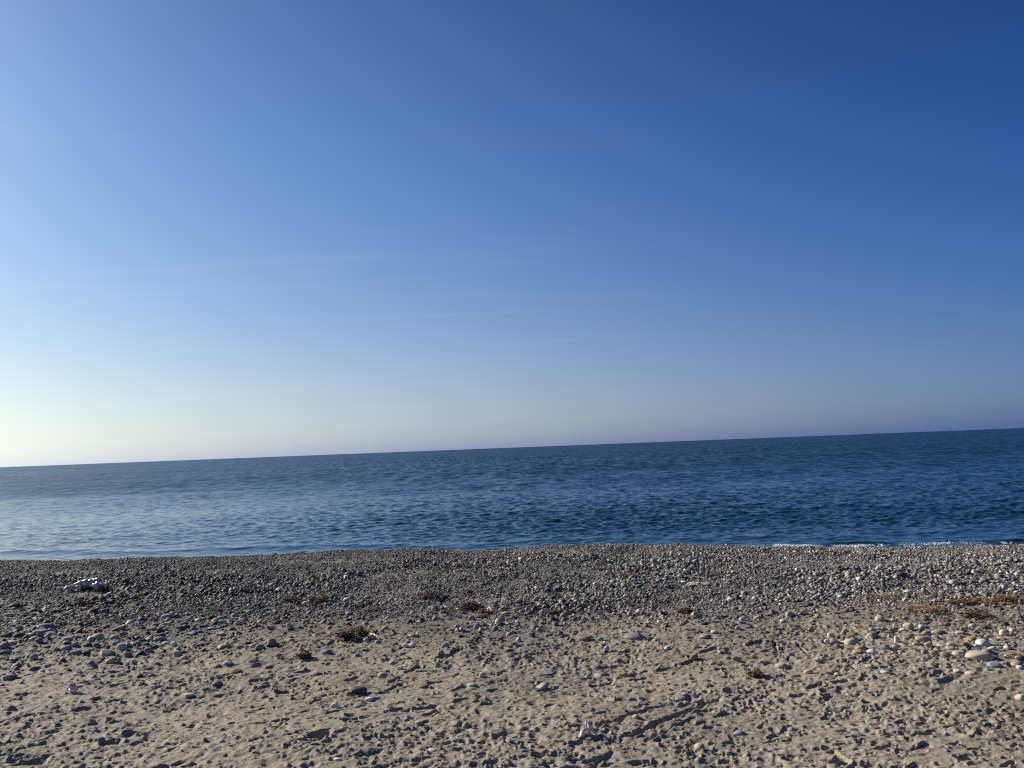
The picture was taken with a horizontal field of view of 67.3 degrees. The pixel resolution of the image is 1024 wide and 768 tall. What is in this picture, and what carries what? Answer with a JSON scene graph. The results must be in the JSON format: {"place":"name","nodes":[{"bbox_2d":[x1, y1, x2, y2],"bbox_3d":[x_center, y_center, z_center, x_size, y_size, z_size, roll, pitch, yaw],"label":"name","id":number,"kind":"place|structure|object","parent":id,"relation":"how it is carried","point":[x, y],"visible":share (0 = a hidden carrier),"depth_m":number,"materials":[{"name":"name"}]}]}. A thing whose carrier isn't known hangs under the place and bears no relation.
{"place":"outdoors","nodes":[
{"label":"outdoors","id":0,"kind":"place"},
{"bbox_2d":[0,544,1023,767],"bbox_3d":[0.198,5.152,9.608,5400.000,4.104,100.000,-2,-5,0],"label":"beach","id":1,"kind":"structure","parent":0,"point":[875,735],"depth_m":7.56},
{"bbox_2d":[0,642,9,648],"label":"stone","id":2,"kind":"object","parent":1,"relation":"on","point":[4,644],"visible":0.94,"depth_m":10.00,"materials":[{"name":"stone"}]},
{"bbox_2d":[0,650,11,653],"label":"stone","id":3,"kind":"object","parent":1,"relation":"on","point":[6,651],"visible":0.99,"depth_m":9.73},
{"bbox_2d":[0,632,11,637],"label":"stone","id":4,"kind":"object","parent":1,"relation":"on","point":[8,634],"visible":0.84,"depth_m":10.64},
{"bbox_2d":[2,674,16,679],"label":"stone","id":5,"kind":"object","parent":1,"relation":"on","point":[9,677],"visible":1,"depth_m":8.70,"materials":[{"name":"stone"}]},
{"bbox_2d":[6,705,16,710],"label":"stone","id":6,"kind":"object","parent":1,"relation":"on","point":[10,708],"visible":0.66,"depth_m":7.56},
{"bbox_2d":[7,603,19,606],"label":"stone","id":7,"kind":"object","parent":1,"relation":"on","point":[14,605],"visible":0.9,"depth_m":13.45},
{"bbox_2d":[12,632,23,637],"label":"stone","id":8,"kind":"object","parent":1,"relation":"on","point":[19,635],"visible":0.77,"depth_m":10.61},
{"bbox_2d":[29,653,37,659],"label":"stone","id":9,"kind":"object","parent":1,"relation":"on","point":[34,656],"visible":1,"depth_m":9.44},
{"bbox_2d":[35,637,43,643],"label":"stone","id":10,"kind":"object","parent":1,"relation":"on","point":[39,639],"visible":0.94,"depth_m":10.23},
{"bbox_2d":[32,629,49,634],"bbox_3d":[-6.589,3.476,10.769,0.225,0.087,0.152,-4,-8,8],"label":"stone","id":11,"kind":"object","parent":1,"relation":"on","point":[41,631],"visible":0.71,"depth_m":10.72,"materials":[{"name":"stone"}]},
{"bbox_2d":[36,623,55,629],"bbox_3d":[-6.769,3.534,11.171,0.276,0.117,0.193,3,-1,-1],"label":"stone","id":12,"kind":"object","parent":1,"relation":"on","point":[48,625],"visible":0.62,"depth_m":11.13,"materials":[{"name":"stone"}]},
{"bbox_2d":[60,645,72,650],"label":"stone","id":13,"kind":"object","parent":1,"relation":"on","point":[66,647],"visible":0.92,"depth_m":9.81,"materials":[{"name":"stone"}]},
{"bbox_2d":[62,636,72,640],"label":"stone","id":14,"kind":"object","parent":1,"relation":"on","point":[67,638],"visible":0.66,"depth_m":10.30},
{"bbox_2d":[65,681,78,692],"bbox_3d":[-4.608,3.174,8.078,0.128,0.115,0.088,-2,-5,0],"label":"plastic scrap","id":15,"kind":"object","parent":1,"relation":"on","point":[72,685],"visible":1,"depth_m":8.06,"materials":[{"name":"plastic"}]},
{"bbox_2d":[70,650,81,654],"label":"stone","id":16,"kind":"object","parent":1,"relation":"on","point":[74,652],"visible":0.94,"depth_m":9.66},
{"bbox_2d":[71,598,94,606],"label":"dried seaweed","id":17,"kind":"object","parent":1,"relation":"on","point":[82,602],"visible":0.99,"depth_m":13.76,"materials":[{"name":"plant"}]},
{"bbox_2d":[64,577,107,589],"bbox_3d":[-8.348,3.926,15.171,0.778,0.192,0.468,-2,-5,0],"label":"plastic sheet","id":18,"kind":"object","parent":1,"relation":"on","point":[95,583],"visible":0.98,"depth_m":15.05,"materials":[{"name":"plastic"}]},
{"bbox_2d":[92,633,103,639],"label":"stone","id":19,"kind":"object","parent":1,"relation":"on","point":[99,636],"visible":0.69,"depth_m":10.34,"materials":[{"name":"stone"}]},
{"bbox_2d":[97,737,105,744],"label":"stone","id":20,"kind":"object","parent":1,"relation":"on","point":[101,740],"visible":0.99,"depth_m":6.55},
{"bbox_2d":[90,585,114,592],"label":"dried seaweed","id":21,"kind":"object","parent":1,"relation":"on","point":[103,588],"visible":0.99,"depth_m":14.93,"materials":[{"name":"plant"}]},
{"bbox_2d":[100,649,113,655],"bbox_3d":[-5.096,3.373,9.662,0.188,0.084,0.140,-1,-6,10],"label":"stone","id":22,"kind":"object","parent":1,"relation":"on","point":[104,652],"visible":0.98,"depth_m":9.63,"materials":[{"name":"stone"}]},
{"bbox_2d":[105,657,117,663],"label":"stone","id":23,"kind":"object","parent":1,"relation":"on","point":[111,660],"visible":0.99,"depth_m":9.31,"materials":[{"name":"stone"}]},
{"bbox_2d":[108,635,119,639],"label":"stone","id":24,"kind":"object","parent":1,"relation":"on","point":[112,637],"visible":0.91,"depth_m":10.36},
{"bbox_2d":[111,625,125,631],"bbox_3d":[-5.591,3.495,10.940,0.186,0.107,0.124,-2,-7,-29],"label":"stone","id":25,"kind":"object","parent":1,"relation":"on","point":[119,628],"visible":0.73,"depth_m":10.90,"materials":[{"name":"stone"}]},
{"bbox_2d":[116,643,126,650],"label":"stone","id":26,"kind":"object","parent":1,"relation":"on","point":[122,646],"visible":1,"depth_m":9.86,"materials":[{"name":"stone"}]},
{"bbox_2d":[123,652,131,656],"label":"stone","id":27,"kind":"object","parent":1,"relation":"on","point":[127,654],"visible":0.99,"depth_m":9.57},
{"bbox_2d":[144,647,152,652],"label":"stone","id":28,"kind":"object","parent":1,"relation":"on","point":[148,649],"visible":0.85,"depth_m":9.78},
{"bbox_2d":[153,636,165,640],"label":"stone","id":29,"kind":"object","parent":1,"relation":"on","point":[159,638],"visible":0.91,"depth_m":10.33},
{"bbox_2d":[161,614,173,618],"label":"stone","id":30,"kind":"object","parent":1,"relation":"on","point":[165,616],"visible":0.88,"depth_m":12.13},
{"bbox_2d":[173,650,181,656],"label":"stone","id":31,"kind":"object","parent":1,"relation":"on","point":[176,653],"visible":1,"depth_m":9.50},
{"bbox_2d":[211,681,222,685],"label":"stone","id":32,"kind":"object","parent":1,"relation":"on","point":[215,683],"visible":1,"depth_m":8.14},
{"bbox_2d":[217,644,229,648],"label":"stone","id":33,"kind":"object","parent":1,"relation":"on","point":[222,646],"visible":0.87,"depth_m":9.75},
{"bbox_2d":[231,668,242,673],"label":"stone","id":34,"kind":"object","parent":1,"relation":"on","point":[235,671],"visible":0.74,"depth_m":8.55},
{"bbox_2d":[248,658,258,662],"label":"stone","id":35,"kind":"object","parent":1,"relation":"on","point":[252,660],"visible":0.9,"depth_m":8.93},
{"bbox_2d":[249,663,257,667],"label":"stone","id":36,"kind":"object","parent":1,"relation":"on","point":[252,665],"visible":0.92,"depth_m":8.74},
{"bbox_2d":[255,644,264,649],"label":"stone","id":37,"kind":"object","parent":1,"relation":"on","point":[259,646],"visible":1,"depth_m":9.52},
{"bbox_2d":[267,638,276,646],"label":"stone","id":38,"kind":"object","parent":1,"relation":"on","point":[272,642],"visible":0.79,"depth_m":9.68,"materials":[{"name":"stone"}]},
{"bbox_2d":[278,595,300,602],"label":"dried seaweed","id":39,"kind":"object","parent":1,"relation":"on","point":[294,599],"visible":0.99,"depth_m":13.12,"materials":[{"name":"plant"}]},
{"bbox_2d":[293,650,312,659],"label":"dried seaweed","id":40,"kind":"object","parent":1,"relation":"on","point":[304,654],"visible":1,"depth_m":8.99,"materials":[{"name":"plant"}]},
{"bbox_2d":[304,593,330,602],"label":"dried seaweed","id":41,"kind":"object","parent":1,"relation":"on","point":[325,598],"visible":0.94,"depth_m":13.04,"materials":[{"name":"plant"}]},
{"bbox_2d":[321,649,332,654],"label":"stone","id":42,"kind":"object","parent":1,"relation":"on","point":[326,652],"visible":0.98,"depth_m":9.17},
{"bbox_2d":[335,626,369,641],"bbox_3d":[-2.067,3.227,9.900,0.498,0.160,0.369,-2,-5,0],"label":"dried seaweed","id":43,"kind":"object","parent":1,"relation":"on","point":[345,636],"visible":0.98,"depth_m":9.87,"materials":[{"name":"plant"}]},
{"bbox_2d":[347,625,366,632],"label":"dried seaweed","id":44,"kind":"object","parent":1,"relation":"on","point":[353,630],"visible":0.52,"depth_m":10.28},
{"bbox_2d":[351,686,366,693],"bbox_3d":[-1.516,3.042,7.635,0.159,0.074,0.113,4,-2,-11],"label":"stone","id":45,"kind":"object","parent":1,"relation":"on","point":[358,690],"visible":1,"depth_m":7.59,"materials":[{"name":"stone"}]},
{"bbox_2d":[362,607,386,611],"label":"dried seaweed","id":46,"kind":"object","parent":1,"relation":"on","point":[370,609],"visible":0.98,"depth_m":12.00,"materials":[{"name":"plant"}]},
{"bbox_2d":[378,672,387,677],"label":"stone","id":47,"kind":"object","parent":1,"relation":"on","point":[382,674],"visible":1,"depth_m":8.16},
{"bbox_2d":[418,683,428,688],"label":"stone","id":48,"kind":"object","parent":1,"relation":"on","point":[424,685],"visible":1,"depth_m":7.73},
{"bbox_2d":[427,748,436,752],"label":"stone","id":49,"kind":"object","parent":1,"relation":"on","point":[431,750],"visible":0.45,"depth_m":6.07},
{"bbox_2d":[416,590,449,598],"bbox_3d":[-1.314,3.525,12.857,0.575,0.148,0.414,-3,-5,13],"label":"dried seaweed","id":50,"kind":"object","parent":1,"relation":"on","point":[428,595],"visible":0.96,"depth_m":12.83,"materials":[{"name":"plant"}]},
{"bbox_2d":[457,600,483,611],"bbox_3d":[-0.639,3.386,11.770,0.436,0.139,0.364,-2,-5,0],"label":"dried seaweed","id":51,"kind":"object","parent":1,"relation":"on","point":[470,605],"visible":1,"depth_m":11.74,"materials":[{"name":"plant"}]},
{"bbox_2d":[475,608,492,613],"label":"dried seaweed","id":52,"kind":"object","parent":1,"relation":"on","point":[482,611],"visible":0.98,"depth_m":11.37,"materials":[{"name":"plant"}]},
{"bbox_2d":[495,618,501,624],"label":"stone","id":53,"kind":"object","parent":1,"relation":"on","point":[498,620],"visible":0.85,"depth_m":10.63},
{"bbox_2d":[0,576,1023,767],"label":"grit","id":54,"kind":"object","parent":1,"relation":"on","point":[481,660],"visible":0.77,"depth_m":9.47,"materials":[{"name":"gravel"}]},
{"bbox_2d":[579,721,597,737],"bbox_3d":[0.624,2.831,6.335,0.165,0.113,0.110,-2,-5,0],"label":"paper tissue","id":55,"kind":"object","parent":54,"relation":"on","point":[586,725],"visible":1,"depth_m":6.31,"materials":[{"name":"paper"}]},
{"bbox_2d":[0,543,1023,650],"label":"shingle","id":56,"kind":"object","parent":1,"relation":"on","point":[955,559],"visible":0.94,"depth_m":14.18,"materials":[{"name":"gravel"}]},
{"bbox_2d":[185,591,205,596],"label":"dried seaweed","id":57,"kind":"object","parent":56,"relation":"on","point":[190,593],"visible":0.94,"depth_m":14.10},
{"bbox_2d":[619,573,640,578],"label":"dried seaweed","id":58,"kind":"object","parent":56,"relation":"on","point":[625,575],"visible":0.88,"depth_m":13.62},
{"bbox_2d":[0,559,1023,767],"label":"loose pebbles","id":59,"kind":"object","parent":1,"relation":"on","point":[534,626],"visible":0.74,"depth_m":11.23,"materials":[{"name":"stone"}]},
{"bbox_2d":[0,559,1023,624],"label":"drift debris","id":60,"kind":"object","parent":1,"relation":"on","point":[659,601],"visible":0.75,"depth_m":11.79,"materials":[{"name":"plant"}]},
{"bbox_2d":[536,683,546,688],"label":"stone","id":61,"kind":"object","parent":1,"relation":"on","point":[542,686],"visible":1,"depth_m":7.68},
{"bbox_2d":[543,608,575,615],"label":"dried seaweed","id":62,"kind":"object","parent":1,"relation":"on","point":[554,612],"visible":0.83,"depth_m":11.21,"materials":[{"name":"plant"}]},
{"bbox_2d":[578,636,590,641],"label":"stone","id":63,"kind":"object","parent":1,"relation":"on","point":[585,638],"visible":0.9,"depth_m":9.46,"materials":[{"name":"stone"}]},
{"bbox_2d":[595,672,605,676],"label":"stone","id":64,"kind":"object","parent":1,"relation":"on","point":[600,674],"visible":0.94,"depth_m":8.10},
{"bbox_2d":[617,671,628,676],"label":"stone","id":65,"kind":"object","parent":1,"relation":"on","point":[623,674],"visible":0.8,"depth_m":8.05,"materials":[{"name":"stone"}]},
{"bbox_2d":[624,632,643,640],"bbox_3d":[1.508,3.116,9.460,0.264,0.110,0.199,-5,-4,22],"label":"stone","id":66,"kind":"object","parent":1,"relation":"on","point":[635,636],"visible":0.8,"depth_m":9.40,"materials":[{"name":"stone"}]},
{"bbox_2d":[675,695,686,700],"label":"stone","id":67,"kind":"object","parent":1,"relation":"on","point":[680,698],"visible":1,"depth_m":7.22,"materials":[{"name":"stone"}]},
{"bbox_2d":[674,607,694,613],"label":"dried seaweed","id":68,"kind":"object","parent":1,"relation":"on","point":[684,610],"visible":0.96,"depth_m":10.78,"materials":[{"name":"plant"}]},
{"bbox_2d":[690,653,697,660],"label":"stone","id":69,"kind":"object","parent":1,"relation":"on","point":[693,656],"visible":0.95,"depth_m":8.47,"materials":[{"name":"stone"}]},
{"bbox_2d":[692,612,699,617],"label":"stone","id":70,"kind":"object","parent":1,"relation":"on","point":[695,614],"visible":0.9,"depth_m":10.42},
{"bbox_2d":[685,581,711,587],"bbox_3d":[3.100,3.345,12.869,0.500,0.066,0.336,-2,-5,0],"label":"bark strip","id":71,"kind":"object","parent":1,"relation":"on","point":[696,583],"visible":0.91,"depth_m":12.82,"materials":[{"name":"grey wood"}]},
{"bbox_2d":[694,743,703,750],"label":"stone","id":72,"kind":"object","parent":1,"relation":"on","point":[698,746],"visible":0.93,"depth_m":6.03,"materials":[{"name":"stone"}]},
{"bbox_2d":[734,730,745,735],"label":"stone","id":73,"kind":"object","parent":1,"relation":"on","point":[739,732],"visible":0.99,"depth_m":6.32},
{"bbox_2d":[744,667,763,676],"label":"dried seaweed","id":74,"kind":"object","parent":1,"relation":"on","point":[754,672],"visible":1,"depth_m":7.82,"materials":[{"name":"plant"}]},
{"bbox_2d":[775,663,787,667],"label":"stone","id":75,"kind":"object","parent":1,"relation":"on","point":[781,665],"visible":1,"depth_m":8.04,"materials":[{"name":"stone"}]},
{"bbox_2d":[830,638,838,643],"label":"stone","id":76,"kind":"object","parent":1,"relation":"on","point":[833,641],"visible":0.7,"depth_m":8.97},
{"bbox_2d":[844,638,856,644],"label":"stone","id":77,"kind":"object","parent":1,"relation":"on","point":[850,641],"visible":0.98,"depth_m":8.87,"materials":[{"name":"stone"}]},
{"bbox_2d":[846,632,857,636],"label":"stone","id":78,"kind":"object","parent":1,"relation":"on","point":[852,634],"visible":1,"depth_m":9.26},
{"bbox_2d":[853,649,863,653],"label":"stone","id":79,"kind":"object","parent":1,"relation":"on","point":[858,651],"visible":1,"depth_m":8.39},
{"bbox_2d":[855,645,866,650],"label":"stone","id":80,"kind":"object","parent":1,"relation":"on","point":[862,647],"visible":0.6,"depth_m":8.57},
{"bbox_2d":[866,632,875,638],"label":"stone","id":81,"kind":"object","parent":1,"relation":"on","point":[870,634],"visible":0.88,"depth_m":9.13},
{"bbox_2d":[866,649,876,653],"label":"stone","id":82,"kind":"object","parent":1,"relation":"on","point":[873,651],"visible":0.73,"depth_m":8.40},
{"bbox_2d":[875,615,884,621],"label":"stone","id":83,"kind":"object","parent":1,"relation":"on","point":[878,618],"visible":1,"depth_m":9.77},
{"bbox_2d":[858,594,908,599],"bbox_3d":[5.477,3.139,11.310,0.820,0.059,0.512,-2,-5,0],"label":"dried seaweed","id":84,"kind":"object","parent":1,"relation":"on","point":[881,597],"visible":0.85,"depth_m":11.30,"materials":[{"name":"plant"}]},
{"bbox_2d":[881,644,889,649],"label":"stone","id":85,"kind":"object","parent":1,"relation":"on","point":[885,646],"visible":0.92,"depth_m":8.57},
{"bbox_2d":[880,670,890,673],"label":"stone","id":86,"kind":"object","parent":1,"relation":"on","point":[885,672],"visible":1,"depth_m":7.64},
{"bbox_2d":[901,634,912,637],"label":"stone","id":87,"kind":"object","parent":1,"relation":"on","point":[906,635],"visible":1,"depth_m":9.03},
{"bbox_2d":[903,622,913,629],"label":"stone","id":88,"kind":"object","parent":1,"relation":"on","point":[908,625],"visible":0.95,"depth_m":9.41,"materials":[{"name":"stone"}]},
{"bbox_2d":[915,636,930,641],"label":"stone","id":89,"kind":"object","parent":1,"relation":"on","point":[922,638],"visible":0.96,"depth_m":8.83,"materials":[{"name":"stone"}]},
{"bbox_2d":[921,630,931,635],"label":"stone","id":90,"kind":"object","parent":1,"relation":"on","point":[925,632],"visible":0.79,"depth_m":9.08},
{"bbox_2d":[904,604,950,614],"bbox_3d":[5.505,3.003,10.240,0.625,0.084,0.462,-2,-5,0],"label":"dried seaweed","id":91,"kind":"object","parent":1,"relation":"on","point":[927,607],"visible":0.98,"depth_m":10.21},
{"bbox_2d":[924,641,932,647],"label":"stone","id":92,"kind":"object","parent":1,"relation":"on","point":[928,644],"visible":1,"depth_m":8.54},
{"bbox_2d":[930,650,937,655],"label":"stone","id":93,"kind":"object","parent":1,"relation":"on","point":[934,652],"visible":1,"depth_m":8.19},
{"bbox_2d":[931,629,943,633],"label":"stone","id":94,"kind":"object","parent":1,"relation":"on","point":[938,631],"visible":0.88,"depth_m":9.22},
{"bbox_2d":[939,652,951,657],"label":"stone","id":95,"kind":"object","parent":1,"relation":"on","point":[945,654],"visible":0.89,"depth_m":8.14,"materials":[{"name":"stone"}]},
{"bbox_2d":[949,579,958,585],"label":"stone","id":96,"kind":"object","parent":1,"relation":"on","point":[953,581],"visible":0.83,"depth_m":12.28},
{"bbox_2d":[952,651,963,655],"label":"stone","id":97,"kind":"object","parent":1,"relation":"on","point":[956,653],"visible":1,"depth_m":8.14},
{"bbox_2d":[943,597,980,605],"bbox_3d":[6.212,3.011,10.637,0.517,0.095,0.394,-2,-5,0],"label":"dried seaweed","id":98,"kind":"object","parent":1,"relation":"on","point":[962,600],"visible":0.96,"depth_m":10.59,"materials":[{"name":"plant"}]},
{"bbox_2d":[964,636,976,641],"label":"stone","id":99,"kind":"object","parent":1,"relation":"on","point":[971,638],"visible":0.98,"depth_m":8.74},
{"bbox_2d":[964,670,976,674],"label":"stone","id":100,"kind":"object","parent":1,"relation":"on","point":[972,672],"visible":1,"depth_m":7.55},
{"bbox_2d":[959,609,992,618],"bbox_3d":[5.962,2.954,9.835,0.456,0.096,0.351,-2,-5,0],"label":"dried seaweed","id":101,"kind":"object","parent":1,"relation":"on","point":[972,613],"visible":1,"depth_m":9.80,"materials":[{"name":"plant"}]},
{"bbox_2d":[965,650,993,661],"bbox_3d":[4.876,2.840,8.021,0.305,0.110,0.205,2,-3,-4],"label":"stone","id":102,"kind":"object","parent":1,"relation":"on","point":[974,655],"visible":0.88,"depth_m":7.96,"materials":[{"name":"stone"}]},
{"bbox_2d":[975,639,990,646],"bbox_3d":[5.236,2.888,8.553,0.146,0.107,0.119,-9,0,-1],"label":"stone","id":103,"kind":"object","parent":1,"relation":"on","point":[984,642],"visible":0.59,"depth_m":8.51,"materials":[{"name":"stone"}]},
{"bbox_2d":[971,595,1018,605],"bbox_3d":[6.651,3.003,10.646,0.688,0.104,0.507,-2,-5,0],"label":"dried seaweed","id":104,"kind":"object","parent":1,"relation":"on","point":[987,601],"visible":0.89,"depth_m":10.57,"materials":[{"name":"plant"}]},
{"bbox_2d":[987,662,1002,667],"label":"stone","id":105,"kind":"object","parent":1,"relation":"on","point":[993,665],"visible":0.99,"depth_m":7.68,"materials":[{"name":"stone"}]},
{"bbox_2d":[999,629,1008,635],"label":"stone","id":106,"kind":"object","parent":1,"relation":"on","point":[1003,632],"visible":1,"depth_m":8.94,"materials":[{"name":"stone"}]},
{"bbox_2d":[991,591,1023,602],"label":"dried seaweed","id":107,"kind":"object","parent":1,"relation":"on","point":[1012,598],"visible":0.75,"depth_m":10.65,"materials":[{"name":"plant"}]},
{"bbox_2d":[1004,652,1023,658],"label":"dried seaweed","id":108,"kind":"object","parent":1,"relation":"on","point":[1012,655],"visible":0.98,"depth_m":8.01,"materials":[{"name":"plant"}]},
{"bbox_2d":[1010,660,1022,667],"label":"stone","id":109,"kind":"object","parent":1,"relation":"on","point":[1014,663],"visible":0.71,"depth_m":7.71,"materials":[{"name":"stone"}]},
{"bbox_2d":[1015,694,1023,700],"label":"stone","id":110,"kind":"object","parent":1,"relation":"on","point":[1019,696],"visible":1,"depth_m":6.90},
{"bbox_2d":[0,428,1023,560],"bbox_3d":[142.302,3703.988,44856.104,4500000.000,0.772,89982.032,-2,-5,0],"label":"sea","id":111,"kind":"structure","parent":0,"point":[958,487],"depth_m":47.10,"materials":[{"name":"blue liquid"}]},
{"bbox_2d":[762,541,1011,546],"bbox_3d":[1.769,4.818,22.113,31.227,0.082,1.417,-3,-5,8],"label":"foam","id":112,"kind":"object","parent":111,"relation":"on","point":[852,545],"visible":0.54,"depth_m":21.07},
{"bbox_2d":[0,0,1023,466],"label":"sky","id":113,"kind":"structure","parent":0,"point":[229,228],"materials":[{"name":"blue"}]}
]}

